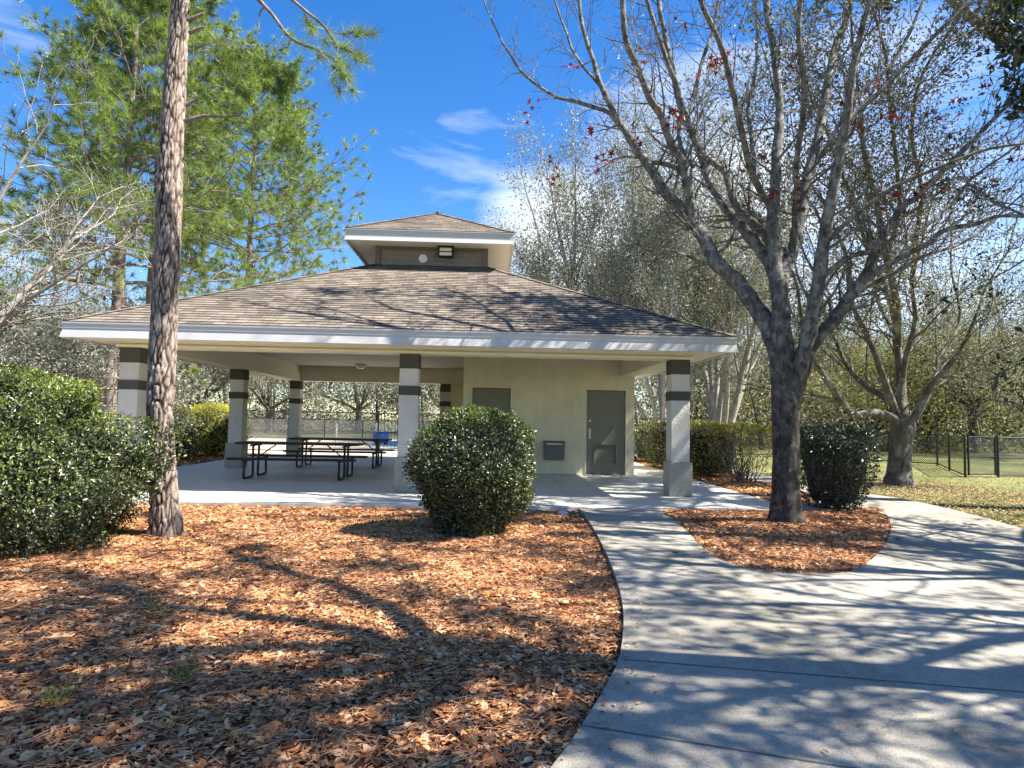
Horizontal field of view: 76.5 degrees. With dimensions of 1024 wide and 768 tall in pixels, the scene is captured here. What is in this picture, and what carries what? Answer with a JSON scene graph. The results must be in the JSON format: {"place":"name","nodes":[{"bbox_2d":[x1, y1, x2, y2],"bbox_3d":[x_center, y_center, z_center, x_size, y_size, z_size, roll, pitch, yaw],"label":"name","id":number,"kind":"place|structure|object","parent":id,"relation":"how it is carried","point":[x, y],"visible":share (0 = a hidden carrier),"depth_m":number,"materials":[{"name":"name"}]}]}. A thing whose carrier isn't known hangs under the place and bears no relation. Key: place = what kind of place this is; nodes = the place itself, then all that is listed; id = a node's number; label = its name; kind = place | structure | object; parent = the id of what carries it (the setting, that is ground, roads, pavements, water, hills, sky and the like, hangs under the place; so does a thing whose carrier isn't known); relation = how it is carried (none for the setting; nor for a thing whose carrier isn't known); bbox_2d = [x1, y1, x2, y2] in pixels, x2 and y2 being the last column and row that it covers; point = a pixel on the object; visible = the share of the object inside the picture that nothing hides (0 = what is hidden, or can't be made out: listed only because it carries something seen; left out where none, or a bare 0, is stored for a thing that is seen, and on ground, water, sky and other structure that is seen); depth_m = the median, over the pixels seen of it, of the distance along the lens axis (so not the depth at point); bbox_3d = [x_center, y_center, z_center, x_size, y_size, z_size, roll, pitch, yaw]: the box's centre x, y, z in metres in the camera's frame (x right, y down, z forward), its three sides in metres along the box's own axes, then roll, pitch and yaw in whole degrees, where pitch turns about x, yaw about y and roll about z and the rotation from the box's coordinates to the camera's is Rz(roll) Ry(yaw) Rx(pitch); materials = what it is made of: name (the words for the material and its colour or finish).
{"place":"outdoors","nodes":[
{"label":"outdoors","id":0,"kind":"place"},
{"bbox_2d":[248,452,396,456],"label":"path","id":1,"kind":"structure","parent":0,"point":[385,455],"depth_m":24.31,"materials":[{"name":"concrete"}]},
{"bbox_2d":[111,456,769,511],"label":"slab","id":2,"kind":"structure","parent":0,"point":[212,483],"depth_m":12.29,"materials":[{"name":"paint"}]},
{"bbox_2d":[226,441,367,480],"bbox_3d":[-4.622,1.665,14.223,2.620,0.766,1.592,1,-3,-2],"label":"picnic table","id":3,"kind":"object","parent":2,"relation":"on","point":[265,458],"visible":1,"depth_m":13.99,"materials":[{"name":"black metal"}]},
{"bbox_2d":[283,437,393,468],"bbox_3d":[-4.623,1.851,17.550,2.620,0.766,1.592,1,-3,-2],"label":"picnic table","id":4,"kind":"object","parent":2,"relation":"on","point":[372,451],"visible":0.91,"depth_m":17.26,"materials":[{"name":"black metal"}]},
{"bbox_2d":[59,211,738,496],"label":"picnic pavilion","id":5,"kind":"structure","parent":2,"relation":"on","point":[474,320],"depth_m":13.06,"materials":[{"name":"paint"}]},
{"bbox_2d":[355,364,366,368],"bbox_3d":[-4.741,-0.545,20.334,0.380,0.154,0.380,1,-3,-2],"label":"ceiling lamp","id":6,"kind":"object","parent":5,"relation":"attached to","point":[360,366],"visible":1,"depth_m":20.21,"materials":[{"name":"white glass"}]},
{"bbox_2d":[434,245,453,259],"bbox_3d":[-1.648,-3.150,15.745,0.482,0.360,0.232,1,-3,-2],"label":"flood light","id":7,"kind":"object","parent":5,"relation":"attached to","point":[445,251],"visible":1,"depth_m":15.68,"materials":[{"name":"black metal"}]},
{"bbox_2d":[471,386,511,412],"bbox_3d":[-0.537,1.156,16.485,1.036,2.170,0.092,1,-3,-2],"label":"door","id":8,"kind":"structure","parent":5,"relation":"in","point":[490,397],"depth_m":16.53,"materials":[{"name":"green paint"}]},
{"bbox_2d":[543,441,564,459],"bbox_3d":[1.058,1.671,16.345,0.544,0.475,0.264,1,-3,-2],"label":"fountain","id":9,"kind":"object","parent":5,"relation":"attached to","point":[553,450],"visible":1,"depth_m":16.26,"materials":[{"name":"grey paint"}]},
{"bbox_2d":[585,389,626,474],"bbox_3d":[2.395,1.217,16.572,1.058,2.170,0.125,1,-3,-2],"label":"door","id":10,"kind":"structure","parent":5,"relation":"in","point":[605,432],"depth_m":16.59,"materials":[{"name":"grey paint"}]},
{"bbox_2d":[247,438,635,455],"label":"sandy field","id":11,"kind":"structure","parent":0,"point":[282,447],"depth_m":30.21,"materials":[{"name":"beige sand"}]},
{"bbox_2d":[0,0,300,303],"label":"pine tree","id":12,"kind":"object","parent":11,"relation":"on","point":[208,12],"visible":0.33,"depth_m":27.37,"materials":[{"name":"green plant"}]},
{"bbox_2d":[0,0,317,430],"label":"pine tree","id":13,"kind":"object","parent":11,"relation":"on","point":[156,32],"visible":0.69,"depth_m":24.01,"materials":[{"name":"green plant"}]},
{"bbox_2d":[37,14,376,434],"bbox_3d":[-13.464,-7.363,32.019,14.978,20.856,15.248,1,-3,-2],"label":"pine tree","id":14,"kind":"object","parent":11,"relation":"on","point":[280,130],"visible":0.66,"depth_m":31.33,"materials":[{"name":"green plant"}]},
{"bbox_2d":[101,406,379,450],"bbox_3d":[-10.871,1.833,25.953,11.188,1.690,0.193,1,-3,1],"label":"chain link fence","id":15,"kind":"object","parent":11,"relation":"on","point":[356,418],"visible":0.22,"depth_m":25.93,"materials":[{"name":"black metal"}]},
{"bbox_2d":[247,418,437,442],"bbox_3d":[-8.952,2.748,38.344,30.618,1.320,2.120,0,-3,12],"label":"grey fence","id":16,"kind":"object","parent":11,"relation":"on","point":[316,420],"visible":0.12,"depth_m":39.38,"materials":[{"name":"black metal"}]},
{"bbox_2d":[381,442,636,449],"bbox_3d":[0.791,3.460,36.199,16.800,0.020,9.500,1,-3,-2],"label":"blue court","id":17,"kind":"object","parent":11,"relation":"on","point":[391,444],"visible":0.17,"depth_m":34.59,"materials":[{"name":"blue"}]},
{"bbox_2d":[373,432,389,444],"bbox_3d":[-6.892,2.866,34.198,0.800,0.700,0.600,1,-3,-2],"label":"play barrel","id":18,"kind":"object","parent":17,"relation":"on","point":[383,436],"visible":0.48,"depth_m":33.96,"materials":[{"name":"blue plastic"}]},
{"bbox_2d":[419,412,665,455],"bbox_3d":[1.725,2.084,26.137,10.974,1.690,0.072,1,-3,-3],"label":"chain link fence","id":19,"kind":"object","parent":11,"relation":"on","point":[439,416],"visible":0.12,"depth_m":25.92,"materials":[{"name":"black metal"}]},
{"bbox_2d":[379,413,397,451],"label":"picket gate","id":20,"kind":"structure","parent":19,"relation":"attached to","point":[384,432],"depth_m":25.80,"materials":[{"name":"black metal"}]},
{"bbox_2d":[478,0,770,319],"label":"slender tree","id":21,"kind":"object","parent":11,"relation":"on","point":[543,272],"visible":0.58,"depth_m":32.42,"materials":[{"name":"grey plant"}]},
{"bbox_2d":[530,115,763,425],"bbox_3d":[7.001,-4.194,31.416,8.830,15.316,9.987,-1,-4,32],"label":"slender tree","id":22,"kind":"object","parent":11,"relation":"on","point":[646,277],"visible":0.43,"depth_m":29.84,"materials":[{"name":"grey plant"}]},
{"bbox_2d":[0,0,1023,430],"label":"sky","id":23,"kind":"structure","parent":0,"point":[434,102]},
{"bbox_2d":[98,415,1023,644],"bbox_3d":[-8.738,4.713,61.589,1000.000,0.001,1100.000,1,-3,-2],"label":"ground","id":24,"kind":"structure","parent":0,"point":[948,473],"depth_m":20.88,"materials":[{"name":"green plant"}]},
{"bbox_2d":[0,275,110,387],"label":"oak tree","id":25,"kind":"object","parent":24,"relation":"on","point":[65,356],"visible":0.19,"depth_m":37.04,"materials":[{"name":"grey plant"}]},
{"bbox_2d":[0,198,197,420],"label":"grey leaved tree","id":26,"kind":"object","parent":24,"relation":"on","point":[9,347],"visible":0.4,"depth_m":20.92,"materials":[{"name":"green plant"}]},
{"bbox_2d":[25,269,202,400],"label":"oak tree","id":27,"kind":"object","parent":24,"relation":"on","point":[84,305],"visible":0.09,"depth_m":41.71,"materials":[{"name":"grey plant"}]},
{"bbox_2d":[0,240,229,419],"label":"tree","id":28,"kind":"object","parent":24,"relation":"on","point":[39,349],"visible":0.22,"depth_m":32.40,"materials":[{"name":"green plant"}]},
{"bbox_2d":[37,312,205,411],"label":"oak tree","id":29,"kind":"object","parent":24,"relation":"on","point":[176,376],"depth_m":64.22,"materials":[{"name":"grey plant"}]},
{"bbox_2d":[100,273,266,425],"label":"oak tree","id":30,"kind":"object","parent":24,"relation":"on","point":[216,373],"visible":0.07,"depth_m":47.82,"materials":[{"name":"green plant"}]},
{"bbox_2d":[3,258,439,431],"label":"distant woods","id":31,"kind":"object","parent":24,"relation":"on","point":[376,409],"visible":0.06,"depth_m":62.78,"materials":[{"name":"grey plant"}]},
{"bbox_2d":[183,271,381,432],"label":"oak tree","id":32,"kind":"object","parent":24,"relation":"on","point":[267,404],"visible":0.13,"depth_m":52.84,"materials":[{"name":"grey plant"}]},
{"bbox_2d":[0,452,623,767],"bbox_3d":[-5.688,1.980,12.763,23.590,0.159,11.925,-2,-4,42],"label":"bark mulch","id":33,"kind":"object","parent":24,"relation":"on","point":[257,733],"visible":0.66,"depth_m":4.03,"materials":[{"name":"brown wood"}]},
{"bbox_2d":[38,674,80,705],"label":"weed","id":34,"kind":"object","parent":33,"relation":"on","point":[63,695],"visible":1,"depth_m":3.07,"materials":[{"name":"green plant"}]},
{"bbox_2d":[0,362,192,558],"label":"shrub","id":35,"kind":"object","parent":33,"relation":"on","point":[66,462],"visible":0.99,"depth_m":6.51,"materials":[{"name":"green plant"}]},
{"bbox_2d":[0,17,199,358],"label":"bare tree","id":36,"kind":"object","parent":33,"relation":"on","point":[15,307],"visible":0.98,"depth_m":13.52,"materials":[{"name":"grey plant"}]},
{"bbox_2d":[145,591,167,611],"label":"weed","id":37,"kind":"object","parent":33,"relation":"on","point":[154,604],"visible":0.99,"depth_m":4.54,"materials":[{"name":"green plant"}]},
{"bbox_2d":[145,403,208,460],"bbox_3d":[-10.400,1.454,19.510,2.660,1.867,2.430,1,-3,-2],"label":"shrub","id":38,"kind":"object","parent":33,"relation":"on","point":[184,421],"visible":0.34,"depth_m":19.40,"materials":[{"name":"green plant"}]},
{"bbox_2d":[162,654,208,683],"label":"weed","id":39,"kind":"object","parent":33,"relation":"on","point":[189,670],"visible":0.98,"depth_m":3.30,"materials":[{"name":"green plant"}]},
{"bbox_2d":[188,401,255,456],"bbox_3d":[-10.032,1.543,21.897,2.551,1.969,2.431,1,-3,-2],"label":"yellow shrub","id":40,"kind":"object","parent":33,"relation":"on","point":[215,420],"visible":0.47,"depth_m":21.24,"materials":[{"name":"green plant"}]},
{"bbox_2d":[145,0,388,538],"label":"pine tree","id":41,"kind":"object","parent":33,"relation":"on","point":[165,517],"visible":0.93,"depth_m":7.58,"materials":[{"name":"brown plant"}]},
{"bbox_2d":[396,402,542,538],"bbox_3d":[-0.470,1.061,8.037,1.673,1.666,1.866,-1,-4,38],"label":"round shrub","id":42,"kind":"object","parent":33,"relation":"on","point":[475,474],"visible":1,"depth_m":7.57,"materials":[{"name":"green plant"}]},
{"bbox_2d":[558,510,568,514],"bbox_3d":[0.759,1.903,9.539,0.157,0.100,0.118,1,-3,-2],"label":"stone","id":43,"kind":"object","parent":33,"relation":"on","point":[563,512],"visible":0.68,"depth_m":9.50,"materials":[{"name":"grey stone"}]},
{"bbox_2d":[258,378,439,433],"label":"oak tree","id":44,"kind":"object","parent":24,"relation":"on","point":[359,408],"visible":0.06,"depth_m":57.21,"materials":[{"name":"green plant"}]},
{"bbox_2d":[368,383,439,428],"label":"oak tree","id":45,"kind":"object","parent":24,"relation":"on","point":[436,401],"visible":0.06,"depth_m":52.00,"materials":[{"name":"green plant"}]},
{"bbox_2d":[455,0,1023,523],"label":"sweetgum tree","id":46,"kind":"object","parent":24,"relation":"on","point":[791,368],"visible":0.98,"depth_m":8.99,"materials":[{"name":"grey plant"}]},
{"bbox_2d":[639,293,841,439],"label":"oak tree","id":47,"kind":"object","parent":24,"relation":"on","point":[733,365],"visible":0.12,"depth_m":43.09,"materials":[{"name":"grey plant"}]},
{"bbox_2d":[638,50,865,427],"bbox_3d":[11.549,-6.294,32.664,11.480,19.911,12.983,2,-3,-23],"label":"slender tree","id":48,"kind":"object","parent":24,"relation":"on","point":[716,398],"visible":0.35,"depth_m":30.62,"materials":[{"name":"grey plant"}]},
{"bbox_2d":[690,276,879,427],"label":"oak tree","id":49,"kind":"object","parent":24,"relation":"on","point":[765,349],"visible":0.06,"depth_m":50.81,"materials":[{"name":"green plant"}]},
{"bbox_2d":[550,469,1023,767],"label":"walkway","id":50,"kind":"structure","parent":24,"relation":"on","point":[731,615],"depth_m":3.83,"materials":[{"name":"concrete"}]},
{"bbox_2d":[562,509,899,758],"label":"stray bark chips","id":51,"kind":"object","parent":50,"relation":"on","point":[633,666],"visible":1,"depth_m":3.44,"materials":[{"name":"brown wood"}]},
{"bbox_2d":[658,506,899,572],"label":"mulch island","id":52,"kind":"structure","parent":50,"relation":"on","point":[845,543],"depth_m":7.61,"materials":[{"name":"brown wood"}]},
{"bbox_2d":[800,419,885,510],"bbox_3d":[5.311,1.357,10.801,1.426,1.544,1.526,1,-3,-2],"label":"dark shrub","id":53,"kind":"object","parent":52,"relation":"on","point":[835,470],"visible":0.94,"depth_m":10.37,"materials":[{"name":"green plant"}]},
{"bbox_2d":[581,502,1023,767],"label":"walkway joint","id":54,"kind":"object","parent":50,"relation":"on","point":[783,672],"visible":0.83,"depth_m":3.35,"materials":[{"name":"grey concrete"}]},
{"bbox_2d":[623,505,1006,752],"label":"fallen leaves","id":55,"kind":"object","parent":50,"relation":"on","point":[825,750],"visible":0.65,"depth_m":3.79,"materials":[{"name":"brown plant"}]},
{"bbox_2d":[634,310,1023,453],"bbox_3d":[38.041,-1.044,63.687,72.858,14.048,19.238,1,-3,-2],"label":"distant woods","id":56,"kind":"object","parent":24,"relation":"on","point":[645,399],"visible":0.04,"depth_m":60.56,"materials":[{"name":"green plant"}]},
{"bbox_2d":[703,428,966,476],"bbox_3d":[13.046,2.547,26.807,5.430,1.270,14.254,2,-3,-23],"label":"chain link fence","id":57,"kind":"object","parent":24,"relation":"on","point":[948,462],"visible":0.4,"depth_m":25.37,"materials":[{"name":"black metal"}]},
{"bbox_2d":[673,0,1023,486],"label":"spreading tree","id":58,"kind":"object","parent":24,"relation":"on","point":[899,471],"visible":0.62,"depth_m":14.83,"materials":[{"name":"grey plant"}]},
{"bbox_2d":[767,300,963,449],"bbox_3d":[20.671,-1.038,39.148,10.479,10.320,12.736,-2,-4,41],"label":"bushy tree","id":59,"kind":"object","parent":24,"relation":"on","point":[890,362],"visible":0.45,"depth_m":38.46,"materials":[{"name":"green plant"}]},
{"bbox_2d":[737,274,994,422],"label":"oak tree","id":60,"kind":"object","parent":24,"relation":"on","point":[851,351],"visible":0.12,"depth_m":47.47,"materials":[{"name":"green plant"}]},
{"bbox_2d":[791,250,1020,448],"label":"bushy tree","id":61,"kind":"object","parent":24,"relation":"on","point":[947,402],"visible":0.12,"depth_m":42.30,"materials":[{"name":"green plant"}]},
{"bbox_2d":[800,475,1023,528],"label":"leaf litter","id":62,"kind":"object","parent":24,"relation":"on","point":[968,500],"visible":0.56,"depth_m":13.49,"materials":[{"name":"brown plant"}]},
{"bbox_2d":[806,0,1023,116],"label":"shade tree","id":63,"kind":"object","parent":24,"relation":"on","point":[997,98],"visible":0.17,"depth_m":14.91,"materials":[{"name":"green plant"}]},
{"bbox_2d":[873,227,1023,452],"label":"oak tree","id":64,"kind":"object","parent":24,"relation":"on","point":[969,407],"visible":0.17,"depth_m":38.76,"materials":[{"name":"green plant"}]},
{"bbox_2d":[903,115,1023,390],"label":"shade tree","id":65,"kind":"object","parent":24,"relation":"on","point":[994,386],"visible":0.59,"depth_m":10.84,"materials":[{"name":"green plant"}]},
{"bbox_2d":[905,274,1023,450],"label":"bushy tree","id":66,"kind":"object","parent":24,"relation":"on","point":[1011,431],"visible":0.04,"depth_m":43.20,"materials":[{"name":"green plant"}]},
{"bbox_2d":[930,241,1023,440],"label":"oak tree","id":67,"kind":"object","parent":24,"relation":"on","point":[1013,403],"visible":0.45,"depth_m":33.63,"materials":[{"name":"green plant"}]},
{"bbox_2d":[972,0,1023,126],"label":"magnolia tree","id":68,"kind":"object","parent":24,"relation":"on","point":[1017,43],"visible":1,"depth_m":7.47,"materials":[{"name":"green plant"}]},
{"bbox_2d":[996,435,1023,477],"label":"chain link fence","id":69,"kind":"object","parent":24,"relation":"on","point":[998,457],"visible":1,"depth_m":19.58,"materials":[{"name":"black metal"}]},
{"bbox_2d":[967,436,996,475],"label":"fence gate","id":70,"kind":"structure","parent":69,"relation":"attached to","point":[981,456],"depth_m":19.37,"materials":[{"name":"black metal"}]},
{"bbox_2d":[734,454,1023,524],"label":"lawn grass","id":71,"kind":"structure","parent":0,"point":[974,479],"depth_m":15.81,"materials":[{"name":"plant"}]},
{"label":"hedge mulch bed","id":72,"kind":"structure","parent":0,"visible":0},
{"bbox_2d":[634,416,665,461],"bbox_3d":[5.012,1.953,22.557,2.058,1.660,2.201,1,-3,-2],"label":"hedge shrub","id":73,"kind":"object","parent":72,"relation":"on","point":[640,450],"visible":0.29,"depth_m":22.25,"materials":[{"name":"green plant"}]},
{"bbox_2d":[640,420,699,468],"bbox_3d":[4.862,1.804,19.370,2.161,1.607,2.208,1,-3,-2],"label":"hedge shrub","id":74,"kind":"object","parent":72,"relation":"on","point":[657,450],"visible":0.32,"depth_m":19.04,"materials":[{"name":"green plant"}]},
{"bbox_2d":[689,419,747,477],"bbox_3d":[5.056,1.684,16.886,2.004,1.564,2.112,1,-3,-2],"label":"hedge shrub","id":75,"kind":"object","parent":72,"relation":"on","point":[701,461],"visible":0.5,"depth_m":16.25,"materials":[{"name":"green plant"}]},
{"bbox_2d":[634,456,814,502],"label":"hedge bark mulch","id":76,"kind":"object","parent":72,"relation":"on","point":[756,490],"visible":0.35,"depth_m":14.30,"materials":[{"name":"brown wood"}]},
{"bbox_2d":[701,422,771,484],"bbox_3d":[5.292,1.611,14.900,1.672,1.496,1.544,1,-3,-2],"label":"hedge shrub","id":77,"kind":"object","parent":72,"relation":"on","point":[740,477],"visible":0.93,"depth_m":14.86,"materials":[{"name":"green plant"}]}
]}

